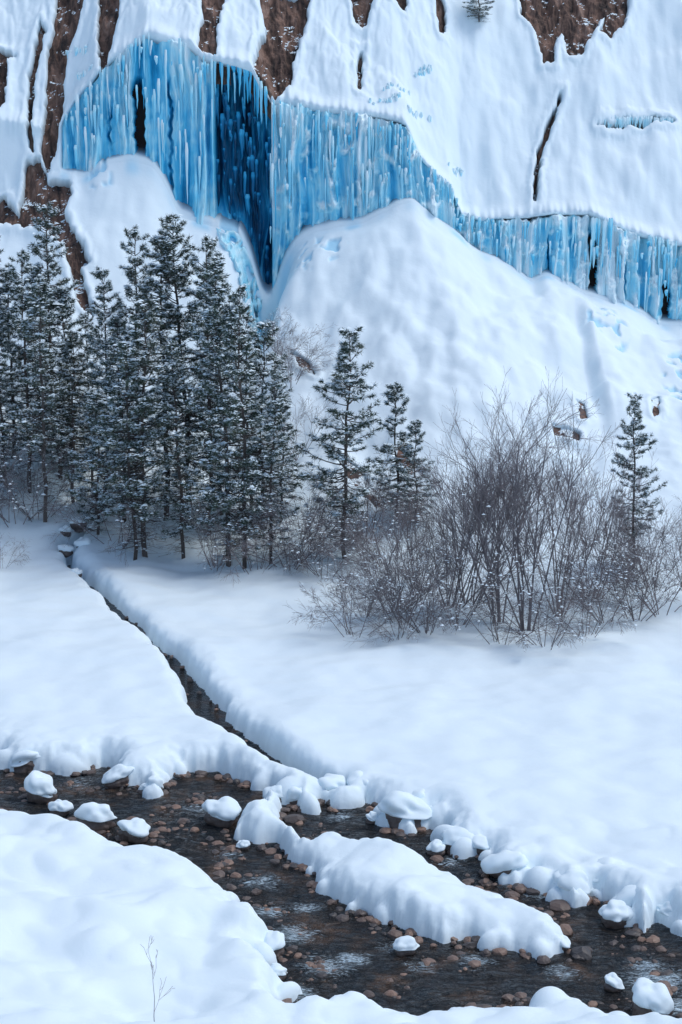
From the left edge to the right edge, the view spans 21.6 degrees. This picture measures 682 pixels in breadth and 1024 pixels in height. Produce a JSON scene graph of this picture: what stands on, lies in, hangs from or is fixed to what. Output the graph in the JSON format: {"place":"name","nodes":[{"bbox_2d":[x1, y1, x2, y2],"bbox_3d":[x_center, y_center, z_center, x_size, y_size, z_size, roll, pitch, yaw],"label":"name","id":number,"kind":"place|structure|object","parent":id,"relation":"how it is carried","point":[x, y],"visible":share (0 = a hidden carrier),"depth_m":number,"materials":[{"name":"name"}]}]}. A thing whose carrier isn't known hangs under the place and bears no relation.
{"place":"outdoors","nodes":[
{"label":"outdoors","id":0,"kind":"place"},
{"bbox_2d":[0,0,681,1023],"bbox_3d":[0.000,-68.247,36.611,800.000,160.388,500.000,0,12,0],"label":"snow ground","id":1,"kind":"structure","parent":0,"point":[548,760],"depth_m":74.77,"materials":[{"name":"snow"}]},
{"bbox_2d":[0,53,7,106],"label":"rock outcrop","id":2,"kind":"object","parent":1,"relation":"on","point":[3,70],"visible":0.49,"depth_m":105.47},
{"bbox_2d":[0,235,18,458],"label":"pine tree","id":3,"kind":"object","parent":1,"relation":"on","point":[2,279],"visible":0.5,"depth_m":88.15,"materials":[{"name":"green plant"}]},
{"bbox_2d":[0,303,33,483],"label":"pine tree","id":4,"kind":"object","parent":1,"relation":"on","point":[4,438],"visible":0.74,"depth_m":86.79,"materials":[{"name":"green plant"}]},
{"bbox_2d":[0,262,37,449],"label":"pine tree","id":5,"kind":"object","parent":1,"relation":"on","point":[20,359],"visible":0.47,"depth_m":88.77,"materials":[{"name":"green plant"}]},
{"bbox_2d":[9,750,40,772],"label":"snow capped boulder","id":6,"kind":"object","parent":1,"relation":"on","point":[21,762],"visible":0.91,"depth_m":58.23,"materials":[{"name":"snow"}]},
{"bbox_2d":[0,248,62,493],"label":"pine tree","id":7,"kind":"object","parent":1,"relation":"on","point":[18,282],"visible":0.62,"depth_m":85.95,"materials":[{"name":"green plant"}]},
{"bbox_2d":[28,26,44,151],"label":"rock outcrop","id":8,"kind":"object","parent":1,"relation":"on","point":[36,63],"visible":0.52,"depth_m":105.61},
{"bbox_2d":[6,264,70,455],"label":"pine tree","id":9,"kind":"object","parent":1,"relation":"on","point":[35,273],"visible":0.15,"depth_m":88.48,"materials":[{"name":"green plant"}]},
{"bbox_2d":[24,770,57,803],"bbox_3d":[-9.392,8.702,55.920,1.074,1.163,0.971,-9,15,-35],"label":"snow capped boulder","id":10,"kind":"object","parent":1,"relation":"on","point":[39,787],"visible":0.91,"depth_m":55.60,"materials":[{"name":"snow"}]},
{"bbox_2d":[9,275,74,521],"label":"pine tree","id":11,"kind":"object","parent":1,"relation":"on","point":[44,293],"visible":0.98,"depth_m":83.62,"materials":[{"name":"green plant"}]},
{"bbox_2d":[0,163,91,314],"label":"rock outcrop","id":12,"kind":"object","parent":1,"relation":"on","point":[39,190],"visible":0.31,"depth_m":102.62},
{"bbox_2d":[0,421,96,526],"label":"bare shrub","id":13,"kind":"object","parent":1,"relation":"on","point":[5,488],"visible":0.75,"depth_m":84.42,"materials":[{"name":"brown plant"}]},
{"bbox_2d":[0,432,99,521],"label":"bare shrub","id":14,"kind":"object","parent":1,"relation":"on","point":[18,464],"visible":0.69,"depth_m":84.91,"materials":[{"name":"brown plant"}]},
{"bbox_2d":[19,200,85,479],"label":"pine tree","id":15,"kind":"object","parent":1,"relation":"on","point":[45,238],"visible":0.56,"depth_m":87.33,"materials":[{"name":"green plant"}]},
{"bbox_2d":[48,799,73,816],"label":"snow capped boulder","id":16,"kind":"object","parent":1,"relation":"on","point":[60,808],"visible":0.94,"depth_m":54.59,"materials":[{"name":"snow"}]},
{"bbox_2d":[42,0,83,172],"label":"rock outcrop","id":17,"kind":"object","parent":1,"relation":"on","point":[67,20],"visible":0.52,"depth_m":105.82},
{"bbox_2d":[33,327,98,502],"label":"pine tree","id":18,"kind":"object","parent":1,"relation":"on","point":[68,358],"visible":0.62,"depth_m":86.95,"materials":[{"name":"green plant"}]},
{"bbox_2d":[29,285,109,481],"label":"pine tree","id":19,"kind":"object","parent":1,"relation":"on","point":[68,302],"visible":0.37,"depth_m":88.51,"materials":[{"name":"green plant"}]},
{"bbox_2d":[67,309,109,486],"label":"pine tree","id":20,"kind":"object","parent":1,"relation":"on","point":[86,324],"visible":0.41,"depth_m":88.96,"materials":[{"name":"green plant"}]},
{"bbox_2d":[62,388,127,540],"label":"pine tree","id":21,"kind":"object","parent":1,"relation":"on","point":[91,406],"visible":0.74,"depth_m":83.09,"materials":[{"name":"green plant"}]},
{"bbox_2d":[74,802,116,830],"bbox_3d":[-7.364,9.196,53.727,1.100,1.011,0.938,6,13,27],"label":"snow capped boulder","id":22,"kind":"object","parent":1,"relation":"on","point":[93,816],"visible":0.88,"depth_m":53.42,"materials":[{"name":"snow"}]},
{"bbox_2d":[21,451,179,566],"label":"bare shrub","id":23,"kind":"object","parent":1,"relation":"on","point":[117,520],"visible":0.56,"depth_m":82.55,"materials":[{"name":"brown plant"}]},
{"bbox_2d":[73,265,129,497],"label":"pine tree","id":24,"kind":"object","parent":1,"relation":"on","point":[100,315],"visible":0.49,"depth_m":84.69,"materials":[{"name":"green plant"}]},
{"bbox_2d":[98,0,119,71],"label":"rock outcrop","id":25,"kind":"object","parent":1,"relation":"on","point":[109,16],"visible":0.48,"depth_m":104.89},
{"bbox_2d":[87,308,144,522],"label":"pine tree","id":26,"kind":"object","parent":1,"relation":"on","point":[113,319],"visible":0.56,"depth_m":83.47,"materials":[{"name":"green plant"}]},
{"bbox_2d":[101,764,134,788],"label":"snow capped boulder","id":27,"kind":"object","parent":1,"relation":"on","point":[115,776],"visible":1,"depth_m":56.95,"materials":[{"name":"snow"}]},
{"bbox_2d":[85,340,166,560],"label":"pine tree","id":28,"kind":"object","parent":1,"relation":"on","point":[110,431],"visible":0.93,"depth_m":80.38,"materials":[{"name":"green plant"}]},
{"bbox_2d":[79,298,187,556],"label":"pine tree","id":29,"kind":"object","parent":1,"relation":"on","point":[145,347],"visible":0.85,"depth_m":80.20,"materials":[{"name":"green plant"}]},
{"bbox_2d":[117,817,150,842],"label":"snow capped boulder","id":30,"kind":"object","parent":1,"relation":"on","point":[135,830],"visible":0.93,"depth_m":52.55,"materials":[{"name":"snow"}]},
{"bbox_2d":[98,224,170,476],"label":"pine tree","id":31,"kind":"object","parent":1,"relation":"on","point":[131,275],"visible":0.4,"depth_m":84.84,"materials":[{"name":"green plant"}]},
{"bbox_2d":[122,228,203,520],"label":"pine tree","id":32,"kind":"object","parent":1,"relation":"on","point":[144,291],"visible":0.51,"depth_m":83.23,"materials":[{"name":"green plant"}]},
{"bbox_2d":[150,341,212,558],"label":"pine tree","id":33,"kind":"object","parent":1,"relation":"on","point":[182,505],"visible":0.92,"depth_m":81.07,"materials":[{"name":"green plant"}]},
{"bbox_2d":[143,212,234,510],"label":"pine tree","id":34,"kind":"object","parent":1,"relation":"on","point":[174,240],"visible":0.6,"depth_m":83.19,"materials":[{"name":"green plant"}]},
{"bbox_2d":[198,0,230,84],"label":"rock outcrop","id":35,"kind":"object","parent":1,"relation":"on","point":[211,10],"visible":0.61,"depth_m":103.90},
{"bbox_2d":[175,233,256,534],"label":"pine tree","id":36,"kind":"object","parent":1,"relation":"on","point":[209,245],"visible":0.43,"depth_m":82.57,"materials":[{"name":"green plant"}]},
{"bbox_2d":[183,248,252,515],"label":"pine tree","id":37,"kind":"object","parent":1,"relation":"on","point":[223,277],"visible":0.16,"depth_m":83.97,"materials":[{"name":"green plant"}]},
{"bbox_2d":[177,484,265,569],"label":"bare shrub","id":38,"kind":"object","parent":1,"relation":"on","point":[205,534],"visible":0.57,"depth_m":80.35,"materials":[{"name":"brown plant"}]},
{"bbox_2d":[202,796,241,827],"bbox_3d":[-3.578,9.166,54.051,1.227,1.068,1.043,6,13,25],"label":"snow capped boulder","id":39,"kind":"object","parent":1,"relation":"on","point":[224,812],"visible":0.99,"depth_m":53.69,"materials":[{"name":"snow"}]},
{"bbox_2d":[179,259,274,566],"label":"pine tree","id":40,"kind":"object","parent":1,"relation":"on","point":[211,318],"visible":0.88,"depth_m":79.26,"materials":[{"name":"green plant"}]},
{"bbox_2d":[198,283,288,568],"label":"pine tree","id":41,"kind":"object","parent":1,"relation":"on","point":[233,316],"visible":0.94,"depth_m":79.08,"materials":[{"name":"green plant"}]},
{"bbox_2d":[227,310,272,505],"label":"pine tree","id":42,"kind":"object","parent":1,"relation":"on","point":[248,318],"visible":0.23,"depth_m":84.67,"materials":[{"name":"green plant"}]},
{"bbox_2d":[228,320,295,517],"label":"pine tree","id":43,"kind":"object","parent":1,"relation":"on","point":[268,341],"visible":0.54,"depth_m":83.41,"materials":[{"name":"green plant"}]},
{"bbox_2d":[196,482,343,585],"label":"bare shrub","id":44,"kind":"object","parent":1,"relation":"on","point":[247,539],"visible":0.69,"depth_m":79.22,"materials":[{"name":"brown plant"}]},
{"bbox_2d":[242,368,300,565],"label":"pine tree","id":45,"kind":"object","parent":1,"relation":"on","point":[272,409],"visible":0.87,"depth_m":79.50,"materials":[{"name":"green plant"}]},
{"bbox_2d":[264,930,284,955],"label":"snow capped boulder","id":46,"kind":"object","parent":1,"relation":"on","point":[274,941],"visible":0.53,"depth_m":45.22,"materials":[{"name":"snow"}]},
{"bbox_2d":[245,0,309,119],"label":"rock outcrop","id":47,"kind":"object","parent":1,"relation":"on","point":[285,21],"visible":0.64,"depth_m":105.44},
{"bbox_2d":[271,963,286,980],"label":"snow capped boulder","id":48,"kind":"object","parent":1,"relation":"on","point":[280,970],"visible":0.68,"depth_m":44.01,"materials":[{"name":"snow"}]},
{"bbox_2d":[257,397,311,512],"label":"pine tree","id":49,"kind":"object","parent":1,"relation":"on","point":[286,407],"visible":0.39,"depth_m":84.73,"materials":[{"name":"green plant"}]},
{"bbox_2d":[202,455,373,569],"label":"bare shrub","id":50,"kind":"object","parent":1,"relation":"on","point":[319,527],"visible":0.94,"depth_m":79.44,"materials":[{"name":"brown plant"}]},
{"bbox_2d":[244,303,335,357],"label":"bare shrub","id":51,"kind":"object","parent":1,"relation":"on","point":[293,329],"visible":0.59,"depth_m":96.35,"materials":[{"name":"brown plant"}]},
{"bbox_2d":[286,786,301,804],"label":"snow capped boulder","id":52,"kind":"object","parent":1,"relation":"on","point":[294,793],"visible":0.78,"depth_m":55.37,"materials":[{"name":"snow"}]},
{"bbox_2d":[258,319,335,387],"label":"bare shrub","id":53,"kind":"object","parent":1,"relation":"on","point":[288,356],"visible":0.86,"depth_m":94.75,"materials":[{"name":"brown plant"}]},
{"bbox_2d":[256,393,357,460],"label":"bare shrub","id":54,"kind":"object","parent":1,"relation":"on","point":[296,437],"visible":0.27,"depth_m":90.04,"materials":[{"name":"brown plant"}]},
{"bbox_2d":[239,470,383,571],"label":"bare shrub","id":55,"kind":"object","parent":1,"relation":"on","point":[311,506],"visible":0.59,"depth_m":80.15,"materials":[{"name":"brown plant"}]},
{"bbox_2d":[279,503,381,577],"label":"bare shrub","id":56,"kind":"object","parent":1,"relation":"on","point":[310,544],"visible":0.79,"depth_m":78.99,"materials":[{"name":"brown plant"}]},
{"bbox_2d":[318,773,346,790],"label":"snow capped boulder","id":57,"kind":"object","parent":1,"relation":"on","point":[328,781],"visible":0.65,"depth_m":55.93,"materials":[{"name":"snow"}]},
{"bbox_2d":[291,325,386,557],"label":"pine tree","id":58,"kind":"object","parent":1,"relation":"on","point":[344,367],"visible":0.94,"depth_m":79.74,"materials":[{"name":"green plant"}]},
{"bbox_2d":[277,440,443,554],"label":"bare shrub","id":59,"kind":"object","parent":1,"relation":"on","point":[375,487],"visible":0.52,"depth_m":81.86,"materials":[{"name":"brown plant"}]},
{"bbox_2d":[340,456,380,508],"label":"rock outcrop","id":60,"kind":"object","parent":1,"relation":"on","point":[360,478],"visible":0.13,"depth_m":87.63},
{"bbox_2d":[351,0,372,27],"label":"rock outcrop","id":61,"kind":"object","parent":1,"relation":"on","point":[361,9],"visible":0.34,"depth_m":107.87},
{"bbox_2d":[283,549,441,641],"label":"bare shrub","id":62,"kind":"object","parent":1,"relation":"on","point":[342,603],"visible":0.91,"depth_m":70.18,"materials":[{"name":"brown plant"}]},
{"bbox_2d":[316,547,420,615],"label":"bare shrub","id":63,"kind":"object","parent":1,"relation":"on","point":[371,594],"visible":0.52,"depth_m":73.22,"materials":[{"name":"brown plant"}]},
{"bbox_2d":[316,475,447,567],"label":"bare shrub","id":64,"kind":"object","parent":1,"relation":"on","point":[364,520],"visible":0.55,"depth_m":79.67,"materials":[{"name":"brown plant"}]},
{"bbox_2d":[332,565,457,646],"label":"bare shrub","id":65,"kind":"object","parent":1,"relation":"on","point":[397,610],"visible":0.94,"depth_m":68.91,"materials":[{"name":"brown plant"}]},
{"bbox_2d":[364,380,430,521],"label":"pine tree","id":66,"kind":"object","parent":1,"relation":"on","point":[392,394],"visible":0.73,"depth_m":83.42,"materials":[{"name":"green plant"}]},
{"bbox_2d":[321,498,475,611],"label":"bare shrub","id":67,"kind":"object","parent":1,"relation":"on","point":[415,556],"visible":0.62,"depth_m":73.44,"materials":[{"name":"brown plant"}]},
{"bbox_2d":[352,472,449,588],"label":"bare shrub","id":68,"kind":"object","parent":1,"relation":"on","point":[408,520],"visible":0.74,"depth_m":77.61,"materials":[{"name":"brown plant"}]},
{"bbox_2d":[377,791,431,828],"bbox_3d":[1.941,9.052,53.962,1.707,1.468,1.341,0,12,0],"label":"snow capped boulder","id":69,"kind":"object","parent":1,"relation":"on","point":[396,807],"visible":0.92,"depth_m":53.47,"materials":[{"name":"snow"}]},
{"bbox_2d":[337,501,477,632],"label":"bare shrub","id":70,"kind":"object","parent":1,"relation":"on","point":[388,558],"visible":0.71,"depth_m":72.08,"materials":[{"name":"brown plant"}]},
{"bbox_2d":[345,535,480,634],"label":"bare shrub","id":71,"kind":"object","parent":1,"relation":"on","point":[421,603],"visible":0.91,"depth_m":69.57,"materials":[{"name":"brown plant"}]},
{"bbox_2d":[392,419,442,529],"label":"pine tree","id":72,"kind":"object","parent":1,"relation":"on","point":[415,432],"visible":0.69,"depth_m":83.06,"materials":[{"name":"green plant"}]},
{"bbox_2d":[426,839,444,855],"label":"snow capped boulder","id":73,"kind":"object","parent":1,"relation":"on","point":[435,847],"visible":0.99,"depth_m":51.55,"materials":[{"name":"snow"}]},
{"bbox_2d":[436,0,444,32],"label":"rock outcrop","id":74,"kind":"object","parent":1,"relation":"on","point":[440,14],"visible":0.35,"depth_m":110.10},
{"bbox_2d":[440,826,473,850],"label":"snow capped boulder","id":75,"kind":"object","parent":1,"relation":"on","point":[451,836],"visible":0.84,"depth_m":51.79,"materials":[{"name":"snow"}]},
{"bbox_2d":[406,517,534,632],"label":"bare shrub","id":76,"kind":"object","parent":1,"relation":"on","point":[459,586],"visible":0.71,"depth_m":71.90,"materials":[{"name":"brown plant"}]},
{"bbox_2d":[402,426,550,607],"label":"bare shrub","id":77,"kind":"object","parent":1,"relation":"on","point":[441,525],"visible":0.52,"depth_m":73.61,"materials":[{"name":"brown plant"}]},
{"bbox_2d":[462,0,494,21],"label":"pine tree","id":78,"kind":"object","parent":1,"relation":"on","point":[481,10],"visible":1,"depth_m":109.92,"materials":[{"name":"green plant"}]},
{"bbox_2d":[471,834,488,854],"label":"snow capped boulder","id":79,"kind":"object","parent":1,"relation":"on","point":[480,843],"visible":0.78,"depth_m":51.54,"materials":[{"name":"snow"}]},
{"bbox_2d":[407,385,582,622],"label":"bare shrub","id":80,"kind":"object","parent":1,"relation":"on","point":[494,538],"visible":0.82,"depth_m":71.64,"materials":[{"name":"brown plant"}]},
{"bbox_2d":[412,401,591,604],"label":"bare shrub","id":81,"kind":"object","parent":1,"relation":"on","point":[450,517],"visible":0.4,"depth_m":74.56,"materials":[{"name":"brown plant"}]},
{"bbox_2d":[480,850,528,877],"bbox_3d":[4.598,9.953,50.188,1.362,1.087,1.092,0,12,0],"label":"snow capped boulder","id":82,"kind":"object","parent":1,"relation":"on","point":[497,865],"visible":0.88,"depth_m":49.73,"materials":[{"name":"snow"}]},
{"bbox_2d":[418,551,605,651],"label":"bare shrub","id":83,"kind":"object","parent":1,"relation":"on","point":[496,593],"visible":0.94,"depth_m":68.63,"materials":[{"name":"brown plant"}]},
{"bbox_2d":[420,367,625,630],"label":"bare shrub","id":84,"kind":"object","parent":1,"relation":"on","point":[519,521],"visible":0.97,"depth_m":70.62,"materials":[{"name":"brown plant"}]},
{"bbox_2d":[456,556,606,649],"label":"bare shrub","id":85,"kind":"object","parent":1,"relation":"on","point":[539,609],"visible":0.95,"depth_m":68.24,"materials":[{"name":"brown plant"}]},
{"bbox_2d":[533,100,559,200],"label":"crevice","id":86,"kind":"object","parent":1,"relation":"on","point":[545,140],"visible":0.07,"depth_m":108.00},
{"bbox_2d":[480,410,640,614],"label":"bare shrub","id":87,"kind":"object","parent":1,"relation":"on","point":[571,510],"visible":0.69,"depth_m":73.79,"materials":[{"name":"brown plant"}]},
{"bbox_2d":[552,868,590,894],"bbox_3d":[6.305,10.236,48.860,1.028,1.119,1.065,0,12,0],"label":"snow capped boulder","id":88,"kind":"object","parent":1,"relation":"on","point":[575,878],"visible":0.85,"depth_m":48.48,"materials":[{"name":"snow"}]},
{"bbox_2d":[519,0,626,62],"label":"rock outcrop","id":89,"kind":"object","parent":1,"relation":"on","point":[575,23],"visible":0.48,"depth_m":111.62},
{"bbox_2d":[499,548,652,638],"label":"bare shrub","id":90,"kind":"object","parent":1,"relation":"on","point":[592,597],"visible":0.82,"depth_m":69.36,"materials":[{"name":"brown plant"}]},
{"bbox_2d":[536,522,679,624],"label":"bare shrub","id":91,"kind":"object","parent":1,"relation":"on","point":[581,570],"visible":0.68,"depth_m":72.03,"materials":[{"name":"brown plant"}]},
{"bbox_2d":[592,857,624,882],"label":"snow capped boulder","id":92,"kind":"object","parent":1,"relation":"on","point":[606,860],"visible":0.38,"depth_m":49.38,"materials":[{"name":"snow"}]},
{"bbox_2d":[603,972,624,992],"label":"snow capped boulder","id":93,"kind":"object","parent":1,"relation":"on","point":[613,983],"visible":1,"depth_m":43.39,"materials":[{"name":"snow"}]},
{"bbox_2d":[551,451,678,599],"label":"bare shrub","id":94,"kind":"object","parent":1,"relation":"on","point":[615,510],"visible":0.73,"depth_m":74.25,"materials":[{"name":"brown plant"}]},
{"bbox_2d":[598,899,634,928],"bbox_3d":[7.307,10.670,47.146,0.989,0.855,0.814,0,12,0],"label":"snow capped boulder","id":95,"kind":"object","parent":1,"relation":"on","point":[615,914],"visible":1,"depth_m":46.94,"materials":[{"name":"snow"}]},
{"bbox_2d":[615,885,635,906],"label":"snow capped boulder","id":96,"kind":"object","parent":1,"relation":"on","point":[626,894],"visible":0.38,"depth_m":47.60,"materials":[{"name":"snow"}]},
{"bbox_2d":[571,513,681,620],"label":"bare shrub","id":97,"kind":"object","parent":1,"relation":"on","point":[648,578],"visible":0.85,"depth_m":71.67,"materials":[{"name":"brown plant"}]},
{"bbox_2d":[572,479,681,590],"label":"bare shrub","id":98,"kind":"object","parent":1,"relation":"on","point":[631,544],"visible":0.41,"depth_m":76.07,"materials":[{"name":"brown plant"}]},
{"bbox_2d":[587,503,681,616],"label":"bare shrub","id":99,"kind":"object","parent":1,"relation":"on","point":[628,560],"visible":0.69,"depth_m":72.85,"materials":[{"name":"brown plant"}]},
{"bbox_2d":[610,392,666,569],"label":"pine tree","id":100,"kind":"object","parent":1,"relation":"on","point":[640,440],"visible":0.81,"depth_m":76.75,"materials":[{"name":"green plant"}]},
{"bbox_2d":[632,977,673,1015],"bbox_3d":[7.364,11.633,42.339,0.982,1.027,1.140,0,12,0],"label":"snow capped boulder","id":101,"kind":"object","parent":1,"relation":"on","point":[649,995],"visible":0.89,"depth_m":41.96,"materials":[{"name":"snow"}]},
{"bbox_2d":[645,496,681,590],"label":"bare shrub","id":102,"kind":"object","parent":1,"relation":"on","point":[670,550],"visible":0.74,"depth_m":73.91,"materials":[{"name":"brown plant"}]},
{"bbox_2d":[0,565,681,1017],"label":"river water","id":103,"kind":"structure","parent":0,"point":[358,955],"depth_m":46.91,"materials":[{"name":"liquid"}]},
{"bbox_2d":[0,616,681,1017],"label":"river stones","id":104,"kind":"object","parent":103,"relation":"on","point":[580,952],"visible":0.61,"depth_m":48.71,"materials":[{"name":"stone"}]},
{"bbox_2d":[393,935,419,956],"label":"snow capped boulder","id":105,"kind":"object","parent":103,"relation":"in","point":[405,945],"visible":1,"depth_m":45.30,"materials":[{"name":"snow"}]},
{"bbox_2d":[62,32,681,347],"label":"frozen waterfall","id":106,"kind":"structure","parent":0,"point":[281,178],"depth_m":103.93,"materials":[{"name":"ice"}]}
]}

